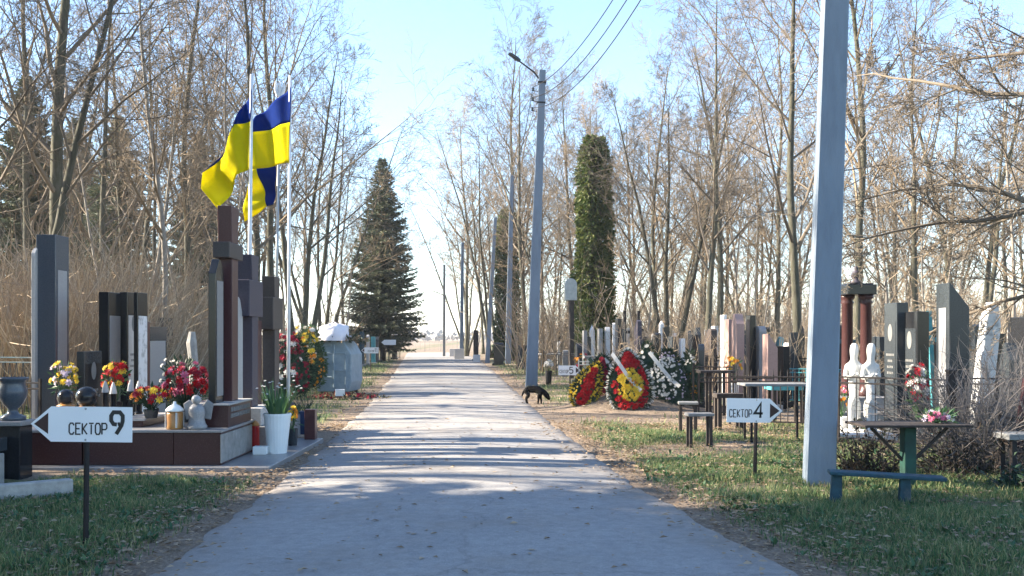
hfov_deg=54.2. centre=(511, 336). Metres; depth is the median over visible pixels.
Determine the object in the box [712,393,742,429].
bench
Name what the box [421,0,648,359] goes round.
bare tree
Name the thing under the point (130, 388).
memorial lantern
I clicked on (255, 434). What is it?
grave candle
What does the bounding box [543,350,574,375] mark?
grave fence
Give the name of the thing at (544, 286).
young tree
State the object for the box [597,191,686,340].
young tree
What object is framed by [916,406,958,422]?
bouquet
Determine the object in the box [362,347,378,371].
sector sign
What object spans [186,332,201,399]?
broken column
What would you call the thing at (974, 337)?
gravestone
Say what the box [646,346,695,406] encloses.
funeral wreath
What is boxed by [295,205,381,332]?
young tree
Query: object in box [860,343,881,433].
child statue
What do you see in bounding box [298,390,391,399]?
flower rubbish
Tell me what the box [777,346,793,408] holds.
gravestone
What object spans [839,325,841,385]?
gravestone
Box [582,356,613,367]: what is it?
grave table
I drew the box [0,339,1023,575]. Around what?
ground
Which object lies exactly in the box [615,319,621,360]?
gravestone
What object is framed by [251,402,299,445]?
grave plinth
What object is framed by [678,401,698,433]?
bench
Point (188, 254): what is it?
young tree
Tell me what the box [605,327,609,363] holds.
gravestone
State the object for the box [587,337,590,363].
gravestone
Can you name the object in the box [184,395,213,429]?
stone figurine
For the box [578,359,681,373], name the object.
grave fence
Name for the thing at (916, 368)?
bouquet
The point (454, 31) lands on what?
sky
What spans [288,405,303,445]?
bouquet
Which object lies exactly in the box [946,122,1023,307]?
bare tree
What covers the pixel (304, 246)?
bare tree
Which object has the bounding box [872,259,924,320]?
young tree
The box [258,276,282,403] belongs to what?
stone cross
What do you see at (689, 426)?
bench
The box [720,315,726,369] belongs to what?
gravestone
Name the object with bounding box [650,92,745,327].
bare tree
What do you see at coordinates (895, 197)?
bare tree
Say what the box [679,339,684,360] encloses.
gravestone
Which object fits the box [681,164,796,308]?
bare tree
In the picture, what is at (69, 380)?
bouquet
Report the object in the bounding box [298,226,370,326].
young tree
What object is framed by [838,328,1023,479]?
dry shrub
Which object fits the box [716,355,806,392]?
grave fence
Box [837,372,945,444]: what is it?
grave fence
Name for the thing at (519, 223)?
bare tree
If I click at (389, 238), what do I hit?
forked tree
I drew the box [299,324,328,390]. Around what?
funeral wreath
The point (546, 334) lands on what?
undergrowth
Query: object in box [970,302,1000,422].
leaning stele
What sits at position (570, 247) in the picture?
bare tree
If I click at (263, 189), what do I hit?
flag
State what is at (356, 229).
slender tree
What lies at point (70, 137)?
spruce tree
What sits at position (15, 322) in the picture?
undergrowth
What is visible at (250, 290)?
stone cross
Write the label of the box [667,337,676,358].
gravestone
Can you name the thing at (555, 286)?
forked tree
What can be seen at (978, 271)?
slender tree
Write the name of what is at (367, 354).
gravestone
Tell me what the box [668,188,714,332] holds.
slender tree
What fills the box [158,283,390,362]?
undergrowth
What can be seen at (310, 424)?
stone post
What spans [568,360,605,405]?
funeral wreath
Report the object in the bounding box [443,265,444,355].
wooden pole
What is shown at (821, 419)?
concrete pole
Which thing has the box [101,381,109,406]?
memorial lantern
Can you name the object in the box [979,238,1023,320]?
young tree
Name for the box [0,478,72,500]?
kerb stone
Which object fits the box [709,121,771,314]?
slender tree
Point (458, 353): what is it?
kerb block
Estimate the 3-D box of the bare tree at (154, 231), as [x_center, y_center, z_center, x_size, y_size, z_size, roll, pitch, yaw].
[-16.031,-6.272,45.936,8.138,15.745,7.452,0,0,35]
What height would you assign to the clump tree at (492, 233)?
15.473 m
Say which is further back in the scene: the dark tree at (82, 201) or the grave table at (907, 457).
the dark tree at (82, 201)
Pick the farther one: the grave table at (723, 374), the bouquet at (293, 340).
the grave table at (723, 374)
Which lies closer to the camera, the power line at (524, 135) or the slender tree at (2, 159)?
the slender tree at (2, 159)
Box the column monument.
[840,266,883,428]
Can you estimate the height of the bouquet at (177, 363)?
0.864 m
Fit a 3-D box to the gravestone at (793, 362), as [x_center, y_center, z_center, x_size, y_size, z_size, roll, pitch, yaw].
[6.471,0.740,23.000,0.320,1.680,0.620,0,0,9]
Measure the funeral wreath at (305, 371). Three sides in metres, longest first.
1.516 x 1.021 x 0.250 m
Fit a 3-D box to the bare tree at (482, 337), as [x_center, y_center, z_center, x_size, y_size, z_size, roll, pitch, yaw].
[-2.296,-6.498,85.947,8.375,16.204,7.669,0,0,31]
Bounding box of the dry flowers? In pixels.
[324,332,369,343]
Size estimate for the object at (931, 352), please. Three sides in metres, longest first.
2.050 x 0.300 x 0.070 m
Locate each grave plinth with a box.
[32,398,322,472]
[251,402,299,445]
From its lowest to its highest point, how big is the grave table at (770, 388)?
0.800 m
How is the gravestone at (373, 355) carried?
on the ground at (659, 406)
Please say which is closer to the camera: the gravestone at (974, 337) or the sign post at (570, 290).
the gravestone at (974, 337)
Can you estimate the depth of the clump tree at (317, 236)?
47.08 m
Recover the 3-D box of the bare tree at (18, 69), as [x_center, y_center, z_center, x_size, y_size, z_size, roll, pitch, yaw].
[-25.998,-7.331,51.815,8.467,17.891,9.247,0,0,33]
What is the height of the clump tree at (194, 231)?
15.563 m
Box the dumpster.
[317,341,361,393]
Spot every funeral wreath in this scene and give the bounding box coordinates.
[279,334,314,399]
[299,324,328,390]
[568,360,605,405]
[588,352,614,395]
[603,347,655,410]
[637,340,658,373]
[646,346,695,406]
[681,347,704,406]
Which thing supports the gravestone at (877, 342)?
on the ground at (659, 406)
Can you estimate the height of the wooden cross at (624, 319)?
2.300 m
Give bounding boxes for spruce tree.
[0,74,90,301]
[63,117,99,267]
[71,115,171,309]
[160,139,214,318]
[339,157,428,360]
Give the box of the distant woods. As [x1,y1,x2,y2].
[295,324,875,340]
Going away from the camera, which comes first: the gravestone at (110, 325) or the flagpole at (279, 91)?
the gravestone at (110, 325)
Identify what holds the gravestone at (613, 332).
on the ground at (659, 406)
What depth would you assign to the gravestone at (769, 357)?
19.79 m
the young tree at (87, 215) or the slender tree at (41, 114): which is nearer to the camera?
the young tree at (87, 215)
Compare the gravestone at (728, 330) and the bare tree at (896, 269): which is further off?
the bare tree at (896, 269)
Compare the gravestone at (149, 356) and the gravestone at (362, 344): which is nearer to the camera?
the gravestone at (149, 356)
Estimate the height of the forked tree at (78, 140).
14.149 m
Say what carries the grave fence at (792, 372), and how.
on the ground at (659, 406)
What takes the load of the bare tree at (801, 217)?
on the ground at (659, 406)
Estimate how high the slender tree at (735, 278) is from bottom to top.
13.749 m
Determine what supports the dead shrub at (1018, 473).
on the ground at (659, 406)
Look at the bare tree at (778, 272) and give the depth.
37.84 m
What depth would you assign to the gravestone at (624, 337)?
25.80 m
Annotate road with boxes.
[150,352,797,575]
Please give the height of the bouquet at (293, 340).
1.667 m
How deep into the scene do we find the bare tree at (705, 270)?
52.30 m
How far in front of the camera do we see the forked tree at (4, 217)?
38.80 m
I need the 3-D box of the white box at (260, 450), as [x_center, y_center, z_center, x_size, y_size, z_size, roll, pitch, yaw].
[-3.067,1.385,12.200,0.170,0.100,0.120,0,0,0]
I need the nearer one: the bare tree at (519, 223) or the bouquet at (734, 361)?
the bouquet at (734, 361)
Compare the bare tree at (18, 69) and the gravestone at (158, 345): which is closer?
the gravestone at (158, 345)
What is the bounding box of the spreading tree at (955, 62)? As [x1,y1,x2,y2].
[804,0,1023,372]
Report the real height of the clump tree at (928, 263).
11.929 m
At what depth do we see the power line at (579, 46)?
22.68 m
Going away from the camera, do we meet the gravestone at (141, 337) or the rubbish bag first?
the gravestone at (141, 337)
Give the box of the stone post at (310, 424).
[304,409,316,439]
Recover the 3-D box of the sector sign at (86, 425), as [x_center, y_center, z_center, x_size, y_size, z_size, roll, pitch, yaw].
[-3.059,1.048,7.113,0.720,1.103,0.050,1,0,0]
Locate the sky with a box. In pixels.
[0,0,1023,336]
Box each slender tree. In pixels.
[0,22,30,194]
[6,66,72,207]
[65,0,237,316]
[151,0,309,254]
[252,138,305,351]
[336,171,373,326]
[635,186,675,319]
[649,151,701,304]
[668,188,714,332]
[679,52,775,312]
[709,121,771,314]
[762,132,810,339]
[842,60,934,303]
[887,144,942,302]
[926,131,1001,295]
[935,0,1023,316]
[1001,135,1023,267]
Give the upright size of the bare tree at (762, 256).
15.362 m
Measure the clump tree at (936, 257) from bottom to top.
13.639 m
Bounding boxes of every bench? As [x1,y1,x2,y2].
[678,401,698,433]
[684,412,714,447]
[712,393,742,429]
[827,469,946,504]
[994,431,1023,478]
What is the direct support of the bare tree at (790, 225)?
on the ground at (659, 406)
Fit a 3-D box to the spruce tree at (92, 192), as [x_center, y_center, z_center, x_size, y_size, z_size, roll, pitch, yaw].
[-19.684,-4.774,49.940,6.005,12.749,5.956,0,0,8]
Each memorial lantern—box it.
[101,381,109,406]
[109,382,116,406]
[127,379,134,414]
[134,381,142,413]
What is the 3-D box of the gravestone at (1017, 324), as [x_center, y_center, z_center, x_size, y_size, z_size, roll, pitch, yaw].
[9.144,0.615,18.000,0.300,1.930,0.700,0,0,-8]
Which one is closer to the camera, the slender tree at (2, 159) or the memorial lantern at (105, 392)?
the memorial lantern at (105, 392)
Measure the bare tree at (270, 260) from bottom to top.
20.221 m
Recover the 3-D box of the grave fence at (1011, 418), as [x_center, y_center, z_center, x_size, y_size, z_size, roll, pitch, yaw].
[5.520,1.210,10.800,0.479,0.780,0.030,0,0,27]
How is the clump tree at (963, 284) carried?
on the ground at (659, 406)
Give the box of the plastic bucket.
[263,412,291,453]
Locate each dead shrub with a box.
[836,417,924,476]
[877,422,1023,480]
[976,452,1023,490]
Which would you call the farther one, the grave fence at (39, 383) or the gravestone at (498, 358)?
the gravestone at (498, 358)
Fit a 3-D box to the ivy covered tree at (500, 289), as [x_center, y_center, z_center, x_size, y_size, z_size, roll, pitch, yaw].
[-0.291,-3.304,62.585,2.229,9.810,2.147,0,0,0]
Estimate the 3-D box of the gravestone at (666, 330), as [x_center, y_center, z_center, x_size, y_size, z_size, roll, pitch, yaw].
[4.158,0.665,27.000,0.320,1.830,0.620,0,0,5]
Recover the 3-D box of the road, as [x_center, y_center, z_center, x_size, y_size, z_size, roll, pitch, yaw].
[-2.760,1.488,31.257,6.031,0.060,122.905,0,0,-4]
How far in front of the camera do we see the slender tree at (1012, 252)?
28.23 m
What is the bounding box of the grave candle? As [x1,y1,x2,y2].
[252,420,259,451]
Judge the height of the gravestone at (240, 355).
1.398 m
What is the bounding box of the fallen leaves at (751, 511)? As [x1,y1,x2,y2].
[0,421,1023,575]
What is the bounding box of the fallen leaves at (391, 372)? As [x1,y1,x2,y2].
[19,365,799,423]
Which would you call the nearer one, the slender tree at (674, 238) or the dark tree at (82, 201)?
the dark tree at (82, 201)
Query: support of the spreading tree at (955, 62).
on the ground at (659, 406)
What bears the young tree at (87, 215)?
on the ground at (659, 406)
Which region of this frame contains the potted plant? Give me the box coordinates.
[244,376,303,413]
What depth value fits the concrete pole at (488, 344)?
56.92 m
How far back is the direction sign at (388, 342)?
57.97 m
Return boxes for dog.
[522,386,549,403]
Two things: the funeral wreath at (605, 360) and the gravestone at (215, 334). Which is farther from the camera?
the funeral wreath at (605, 360)
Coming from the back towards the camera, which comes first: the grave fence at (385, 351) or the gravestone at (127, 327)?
the grave fence at (385, 351)
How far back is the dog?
22.23 m
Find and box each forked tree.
[0,0,247,301]
[0,0,249,376]
[0,79,99,249]
[152,64,329,275]
[198,2,436,334]
[316,183,425,302]
[425,146,564,340]
[486,159,575,339]
[569,25,812,352]
[716,127,878,324]
[798,70,991,314]
[848,0,1023,313]
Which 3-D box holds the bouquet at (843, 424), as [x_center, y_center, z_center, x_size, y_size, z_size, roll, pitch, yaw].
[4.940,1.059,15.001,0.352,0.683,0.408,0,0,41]
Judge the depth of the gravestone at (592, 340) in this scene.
29.86 m
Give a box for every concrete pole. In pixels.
[460,243,463,348]
[485,217,496,362]
[505,175,513,363]
[508,53,545,386]
[802,0,848,485]
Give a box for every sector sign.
[31,406,132,544]
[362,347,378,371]
[558,366,580,391]
[726,398,781,475]
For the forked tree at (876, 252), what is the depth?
51.48 m
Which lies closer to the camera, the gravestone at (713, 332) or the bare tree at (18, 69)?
the gravestone at (713, 332)
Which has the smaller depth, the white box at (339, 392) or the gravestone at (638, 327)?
the white box at (339, 392)
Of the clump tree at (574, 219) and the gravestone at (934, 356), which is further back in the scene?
the clump tree at (574, 219)
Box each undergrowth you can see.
[0,177,304,413]
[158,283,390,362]
[431,242,1023,374]
[565,304,1022,401]
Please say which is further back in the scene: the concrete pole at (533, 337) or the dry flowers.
the concrete pole at (533, 337)
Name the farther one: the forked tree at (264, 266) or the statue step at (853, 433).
the forked tree at (264, 266)
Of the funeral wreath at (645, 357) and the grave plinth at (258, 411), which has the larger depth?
the funeral wreath at (645, 357)
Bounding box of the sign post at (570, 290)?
[564,278,576,378]
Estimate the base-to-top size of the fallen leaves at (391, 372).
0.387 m
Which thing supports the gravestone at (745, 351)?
on the ground at (659, 406)
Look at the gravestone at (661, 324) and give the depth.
27.85 m
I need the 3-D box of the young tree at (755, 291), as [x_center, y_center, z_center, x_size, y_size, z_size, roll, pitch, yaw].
[7.558,-1.352,29.900,2.304,5.869,3.126,0,0,36]
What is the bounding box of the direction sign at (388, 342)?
[382,340,395,360]
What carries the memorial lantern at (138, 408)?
on the grave plinth at (222, 442)
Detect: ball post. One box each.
[57,389,75,406]
[75,386,97,406]
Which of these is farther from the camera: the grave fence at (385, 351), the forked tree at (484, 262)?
the forked tree at (484, 262)
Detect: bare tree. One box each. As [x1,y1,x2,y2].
[0,0,249,281]
[0,0,268,286]
[0,15,100,236]
[63,81,197,261]
[67,31,274,281]
[69,0,312,325]
[90,0,381,281]
[116,0,470,275]
[133,87,246,252]
[237,99,361,306]
[301,130,397,322]
[397,77,531,355]
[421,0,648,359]
[434,18,629,344]
[435,168,530,353]
[469,56,656,356]
[475,50,646,278]
[476,162,573,297]
[516,53,680,267]
[527,64,685,267]
[545,170,638,288]
[560,0,816,329]
[569,87,684,305]
[570,101,709,347]
[594,20,719,332]
[622,36,810,313]
[630,0,880,341]
[637,0,1023,394]
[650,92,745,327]
[651,78,763,340]
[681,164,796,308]
[699,95,811,319]
[723,117,853,316]
[735,0,955,361]
[750,59,930,284]
[797,0,1023,311]
[800,137,907,286]
[843,74,1014,290]
[846,76,976,301]
[854,17,1023,284]
[933,42,1023,333]
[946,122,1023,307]
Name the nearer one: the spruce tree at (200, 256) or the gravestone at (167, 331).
the gravestone at (167, 331)
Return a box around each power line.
[511,91,532,185]
[533,0,612,86]
[533,0,626,97]
[533,0,640,107]
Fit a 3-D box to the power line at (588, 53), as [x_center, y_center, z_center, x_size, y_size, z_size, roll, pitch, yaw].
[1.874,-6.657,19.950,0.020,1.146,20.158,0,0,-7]
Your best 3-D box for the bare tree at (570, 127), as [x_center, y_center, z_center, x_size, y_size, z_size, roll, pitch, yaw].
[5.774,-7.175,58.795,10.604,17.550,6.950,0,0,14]
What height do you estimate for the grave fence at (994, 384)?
1.060 m
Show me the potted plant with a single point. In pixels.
(280, 404)
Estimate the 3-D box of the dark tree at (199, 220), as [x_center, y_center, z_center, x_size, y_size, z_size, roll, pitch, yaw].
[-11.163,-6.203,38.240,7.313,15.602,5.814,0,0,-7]
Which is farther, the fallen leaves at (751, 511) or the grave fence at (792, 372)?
the grave fence at (792, 372)
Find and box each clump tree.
[116,55,338,348]
[206,49,439,328]
[402,178,531,352]
[406,92,576,357]
[457,166,568,302]
[473,145,633,353]
[542,115,716,331]
[557,82,765,336]
[664,120,857,334]
[854,143,1009,309]
[872,199,997,308]
[874,176,1022,310]
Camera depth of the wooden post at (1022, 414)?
10.87 m
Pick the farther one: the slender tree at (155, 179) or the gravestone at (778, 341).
the gravestone at (778, 341)
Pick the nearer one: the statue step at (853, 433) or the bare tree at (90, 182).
the statue step at (853, 433)
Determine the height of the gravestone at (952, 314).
2.280 m
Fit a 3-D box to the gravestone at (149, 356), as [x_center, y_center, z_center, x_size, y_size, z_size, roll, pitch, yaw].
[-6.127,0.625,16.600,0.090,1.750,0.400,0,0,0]
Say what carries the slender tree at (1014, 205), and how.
on the ground at (659, 406)
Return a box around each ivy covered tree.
[490,208,522,360]
[569,134,617,355]
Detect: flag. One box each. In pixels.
[201,89,251,207]
[243,166,275,221]
[248,87,290,169]
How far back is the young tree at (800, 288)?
58.02 m
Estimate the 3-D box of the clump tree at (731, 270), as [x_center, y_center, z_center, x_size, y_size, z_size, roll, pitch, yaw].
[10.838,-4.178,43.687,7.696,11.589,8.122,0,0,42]
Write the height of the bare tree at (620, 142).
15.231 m
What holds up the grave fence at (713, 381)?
on the ground at (659, 406)
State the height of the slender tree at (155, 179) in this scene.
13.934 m
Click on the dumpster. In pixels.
(344, 360)
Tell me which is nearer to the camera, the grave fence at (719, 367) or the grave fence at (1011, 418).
the grave fence at (1011, 418)
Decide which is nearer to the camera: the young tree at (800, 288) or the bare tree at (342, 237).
the young tree at (800, 288)
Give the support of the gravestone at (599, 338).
on the ground at (659, 406)
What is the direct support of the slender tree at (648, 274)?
on the ground at (659, 406)
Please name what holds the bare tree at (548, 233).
on the ground at (659, 406)
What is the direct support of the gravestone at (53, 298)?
on the ground at (659, 406)
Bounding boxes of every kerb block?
[454,349,463,358]
[473,355,479,361]
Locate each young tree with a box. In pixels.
[31,72,217,321]
[105,75,294,377]
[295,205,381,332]
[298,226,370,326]
[453,265,488,341]
[527,223,571,348]
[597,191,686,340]
[712,189,808,338]
[781,255,810,316]
[871,143,1005,326]
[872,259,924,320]
[908,238,974,325]
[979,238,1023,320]
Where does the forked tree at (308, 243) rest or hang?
on the ground at (659, 406)
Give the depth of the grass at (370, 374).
27.13 m
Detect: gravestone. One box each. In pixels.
[31,248,37,418]
[36,235,68,413]
[77,351,101,406]
[99,292,120,401]
[120,292,133,406]
[134,292,147,412]
[148,322,149,404]
[150,327,166,412]
[158,318,172,375]
[208,259,223,403]
[238,297,242,397]
[258,321,261,403]
[360,332,365,366]
[364,335,369,365]
[371,337,376,363]
[472,330,478,360]
[492,342,504,365]
[516,345,526,368]
[560,350,567,375]
[572,343,581,382]
[582,331,586,372]
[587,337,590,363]
[589,326,594,359]
[597,329,602,359]
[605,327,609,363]
[612,323,614,351]
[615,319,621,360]
[622,329,625,349]
[626,328,629,347]
[634,320,641,354]
[651,333,660,354]
[659,321,663,350]
[662,327,669,354]
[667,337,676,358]
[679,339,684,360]
[689,335,697,367]
[695,327,700,343]
[697,344,708,407]
[704,329,718,394]
[711,326,718,389]
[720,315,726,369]
[724,319,732,392]
[732,314,743,392]
[744,330,745,380]
[746,315,755,397]
[756,326,766,398]
[762,334,782,412]
[775,337,783,345]
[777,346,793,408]
[789,332,799,401]
[802,326,804,375]
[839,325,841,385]
[872,337,883,395]
[877,303,907,437]
[905,311,935,440]
[928,283,968,446]
[929,327,935,406]
[969,324,978,403]
[992,334,1005,420]
[1000,343,1018,416]
[1008,317,1023,392]
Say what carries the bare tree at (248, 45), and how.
on the ground at (659, 406)
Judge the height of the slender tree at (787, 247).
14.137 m
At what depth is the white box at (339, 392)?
23.83 m
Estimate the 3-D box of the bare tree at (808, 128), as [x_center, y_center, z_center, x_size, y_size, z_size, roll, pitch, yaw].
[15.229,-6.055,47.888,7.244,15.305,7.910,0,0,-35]
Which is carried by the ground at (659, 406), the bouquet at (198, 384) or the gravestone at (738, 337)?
the gravestone at (738, 337)
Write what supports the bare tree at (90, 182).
on the ground at (659, 406)
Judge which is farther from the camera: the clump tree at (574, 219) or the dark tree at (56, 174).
the clump tree at (574, 219)
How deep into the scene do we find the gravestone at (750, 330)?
21.10 m
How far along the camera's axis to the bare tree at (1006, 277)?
45.01 m
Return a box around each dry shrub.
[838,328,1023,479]
[889,309,1023,454]
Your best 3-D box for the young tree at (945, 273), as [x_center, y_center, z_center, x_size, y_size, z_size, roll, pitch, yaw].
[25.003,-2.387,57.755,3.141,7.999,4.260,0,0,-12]
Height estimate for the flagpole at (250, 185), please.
5.250 m
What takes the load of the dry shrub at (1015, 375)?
on the ground at (659, 406)
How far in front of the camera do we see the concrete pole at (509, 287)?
54.90 m
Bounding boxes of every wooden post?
[945,369,956,466]
[1016,378,1023,468]
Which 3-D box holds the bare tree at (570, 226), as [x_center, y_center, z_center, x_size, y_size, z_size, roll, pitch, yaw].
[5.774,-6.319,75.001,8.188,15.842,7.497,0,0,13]
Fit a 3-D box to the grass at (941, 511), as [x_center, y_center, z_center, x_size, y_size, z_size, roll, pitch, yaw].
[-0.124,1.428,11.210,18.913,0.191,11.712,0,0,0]
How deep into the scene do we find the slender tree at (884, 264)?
34.00 m
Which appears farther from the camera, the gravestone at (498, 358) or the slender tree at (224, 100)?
the gravestone at (498, 358)
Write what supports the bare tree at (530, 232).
on the ground at (659, 406)
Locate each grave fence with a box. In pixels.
[0,357,30,418]
[4,375,41,416]
[356,339,399,361]
[413,341,485,349]
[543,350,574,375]
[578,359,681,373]
[692,364,733,409]
[698,371,772,418]
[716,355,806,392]
[729,369,805,426]
[790,368,859,400]
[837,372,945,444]
[969,377,1021,432]
[998,414,1023,465]
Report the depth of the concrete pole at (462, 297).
66.92 m
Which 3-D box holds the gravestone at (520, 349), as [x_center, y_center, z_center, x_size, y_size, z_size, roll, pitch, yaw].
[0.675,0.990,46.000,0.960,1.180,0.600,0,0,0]
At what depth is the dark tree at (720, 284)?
36.36 m
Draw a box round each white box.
[253,446,268,454]
[335,389,344,395]
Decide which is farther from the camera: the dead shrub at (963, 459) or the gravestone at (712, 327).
the gravestone at (712, 327)
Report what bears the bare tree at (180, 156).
on the ground at (659, 406)
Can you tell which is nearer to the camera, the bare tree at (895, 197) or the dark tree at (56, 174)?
the dark tree at (56, 174)
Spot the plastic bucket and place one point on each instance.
(277, 427)
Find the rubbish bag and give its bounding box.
[318,322,350,340]
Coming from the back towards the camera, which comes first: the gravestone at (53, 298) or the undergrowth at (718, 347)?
the undergrowth at (718, 347)
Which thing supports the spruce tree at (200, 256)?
on the ground at (659, 406)
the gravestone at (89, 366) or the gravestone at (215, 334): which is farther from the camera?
the gravestone at (89, 366)
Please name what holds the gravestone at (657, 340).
on the ground at (659, 406)
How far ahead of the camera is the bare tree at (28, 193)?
29.88 m
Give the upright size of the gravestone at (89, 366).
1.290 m
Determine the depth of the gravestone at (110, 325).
14.99 m
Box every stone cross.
[213,206,242,400]
[238,254,262,406]
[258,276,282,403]
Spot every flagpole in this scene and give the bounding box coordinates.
[248,74,252,253]
[274,81,284,276]
[286,75,291,400]
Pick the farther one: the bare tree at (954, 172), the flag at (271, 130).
the bare tree at (954, 172)
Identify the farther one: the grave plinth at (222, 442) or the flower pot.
the flower pot
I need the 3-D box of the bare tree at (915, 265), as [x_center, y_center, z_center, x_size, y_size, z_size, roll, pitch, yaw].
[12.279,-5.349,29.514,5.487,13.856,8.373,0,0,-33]
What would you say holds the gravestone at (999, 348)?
on the ground at (659, 406)
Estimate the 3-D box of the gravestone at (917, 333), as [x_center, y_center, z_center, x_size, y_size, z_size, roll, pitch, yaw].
[5.850,0.610,14.500,0.330,1.940,0.750,0,0,0]
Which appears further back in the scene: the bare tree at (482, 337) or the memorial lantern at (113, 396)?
the bare tree at (482, 337)
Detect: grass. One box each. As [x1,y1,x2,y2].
[0,360,793,423]
[0,419,1023,575]
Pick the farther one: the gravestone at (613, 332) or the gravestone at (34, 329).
the gravestone at (613, 332)
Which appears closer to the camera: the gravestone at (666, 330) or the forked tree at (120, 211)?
the gravestone at (666, 330)
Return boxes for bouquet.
[47,361,81,403]
[100,358,132,406]
[127,380,172,417]
[157,354,203,407]
[161,361,207,421]
[279,328,304,401]
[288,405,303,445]
[294,323,315,396]
[542,359,553,384]
[574,353,586,374]
[724,356,742,392]
[840,385,848,428]
[905,362,930,435]
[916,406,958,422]
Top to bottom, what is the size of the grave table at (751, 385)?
0.920 m
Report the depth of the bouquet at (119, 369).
13.43 m
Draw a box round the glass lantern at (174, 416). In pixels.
[165,401,183,429]
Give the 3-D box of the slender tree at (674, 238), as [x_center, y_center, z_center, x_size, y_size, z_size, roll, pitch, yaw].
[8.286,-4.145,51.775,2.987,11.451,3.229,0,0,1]
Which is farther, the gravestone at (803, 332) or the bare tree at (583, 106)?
the bare tree at (583, 106)
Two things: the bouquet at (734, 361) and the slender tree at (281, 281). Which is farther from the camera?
the slender tree at (281, 281)
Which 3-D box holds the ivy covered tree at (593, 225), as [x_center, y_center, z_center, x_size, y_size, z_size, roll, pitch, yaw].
[3.351,-3.265,40.031,2.246,9.734,2.268,0,0,0]
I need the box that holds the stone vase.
[0,377,28,420]
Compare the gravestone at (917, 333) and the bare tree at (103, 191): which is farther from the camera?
the bare tree at (103, 191)
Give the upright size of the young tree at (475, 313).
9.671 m
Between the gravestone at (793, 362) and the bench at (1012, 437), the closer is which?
the bench at (1012, 437)
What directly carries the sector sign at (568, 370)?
on the ground at (659, 406)
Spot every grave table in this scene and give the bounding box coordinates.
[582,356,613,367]
[696,370,734,415]
[737,382,805,442]
[764,386,803,421]
[845,421,973,489]
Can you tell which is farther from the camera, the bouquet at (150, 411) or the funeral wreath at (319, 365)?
the funeral wreath at (319, 365)
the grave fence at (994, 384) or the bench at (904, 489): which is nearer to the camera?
the bench at (904, 489)
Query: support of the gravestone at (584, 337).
on the ground at (659, 406)
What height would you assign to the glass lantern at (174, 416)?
0.310 m
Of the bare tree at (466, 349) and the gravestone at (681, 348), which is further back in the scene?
the bare tree at (466, 349)
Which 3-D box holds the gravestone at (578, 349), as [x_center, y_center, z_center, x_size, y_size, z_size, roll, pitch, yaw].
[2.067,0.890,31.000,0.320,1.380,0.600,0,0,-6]
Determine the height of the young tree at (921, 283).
6.454 m
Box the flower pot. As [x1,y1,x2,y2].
[292,395,313,434]
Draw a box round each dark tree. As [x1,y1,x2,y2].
[0,0,215,400]
[0,5,181,288]
[102,0,315,258]
[616,0,814,368]
[971,23,1023,256]
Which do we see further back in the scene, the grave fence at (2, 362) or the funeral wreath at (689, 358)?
the funeral wreath at (689, 358)
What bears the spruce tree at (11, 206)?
on the ground at (659, 406)
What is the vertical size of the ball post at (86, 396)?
0.920 m
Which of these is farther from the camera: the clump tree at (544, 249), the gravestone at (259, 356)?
the clump tree at (544, 249)
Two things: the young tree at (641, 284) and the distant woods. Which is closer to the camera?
the young tree at (641, 284)
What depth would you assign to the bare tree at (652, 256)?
41.98 m
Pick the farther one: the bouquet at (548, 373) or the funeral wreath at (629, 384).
the bouquet at (548, 373)
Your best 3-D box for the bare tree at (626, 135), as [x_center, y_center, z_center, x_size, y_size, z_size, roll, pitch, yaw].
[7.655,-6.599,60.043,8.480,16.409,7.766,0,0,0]
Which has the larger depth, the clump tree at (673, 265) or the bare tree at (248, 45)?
the clump tree at (673, 265)
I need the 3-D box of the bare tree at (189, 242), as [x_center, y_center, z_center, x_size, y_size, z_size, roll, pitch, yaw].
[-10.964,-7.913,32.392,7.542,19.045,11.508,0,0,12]
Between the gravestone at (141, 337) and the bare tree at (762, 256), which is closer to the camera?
the gravestone at (141, 337)
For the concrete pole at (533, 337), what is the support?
on the ground at (659, 406)
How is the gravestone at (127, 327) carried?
on the ground at (659, 406)
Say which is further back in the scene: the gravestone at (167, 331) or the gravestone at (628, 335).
the gravestone at (628, 335)
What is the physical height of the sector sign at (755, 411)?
0.957 m
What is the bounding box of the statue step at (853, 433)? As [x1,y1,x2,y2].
[840,429,897,439]
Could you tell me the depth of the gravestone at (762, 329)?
20.81 m
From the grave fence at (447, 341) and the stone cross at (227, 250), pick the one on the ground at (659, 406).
the grave fence at (447, 341)
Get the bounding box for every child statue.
[843,343,862,431]
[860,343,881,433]
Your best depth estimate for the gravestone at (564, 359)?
37.80 m
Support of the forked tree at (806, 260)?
on the ground at (659, 406)
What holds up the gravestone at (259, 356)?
on the grave plinth at (258, 411)
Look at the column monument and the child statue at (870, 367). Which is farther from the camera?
the column monument
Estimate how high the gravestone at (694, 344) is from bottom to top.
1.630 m
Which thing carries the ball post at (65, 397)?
on the ground at (659, 406)
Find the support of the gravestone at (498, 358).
on the ground at (659, 406)
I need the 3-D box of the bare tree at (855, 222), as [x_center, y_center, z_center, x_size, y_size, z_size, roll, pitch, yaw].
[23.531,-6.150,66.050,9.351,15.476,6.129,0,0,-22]
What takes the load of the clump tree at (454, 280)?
on the ground at (659, 406)
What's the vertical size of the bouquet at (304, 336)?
1.869 m

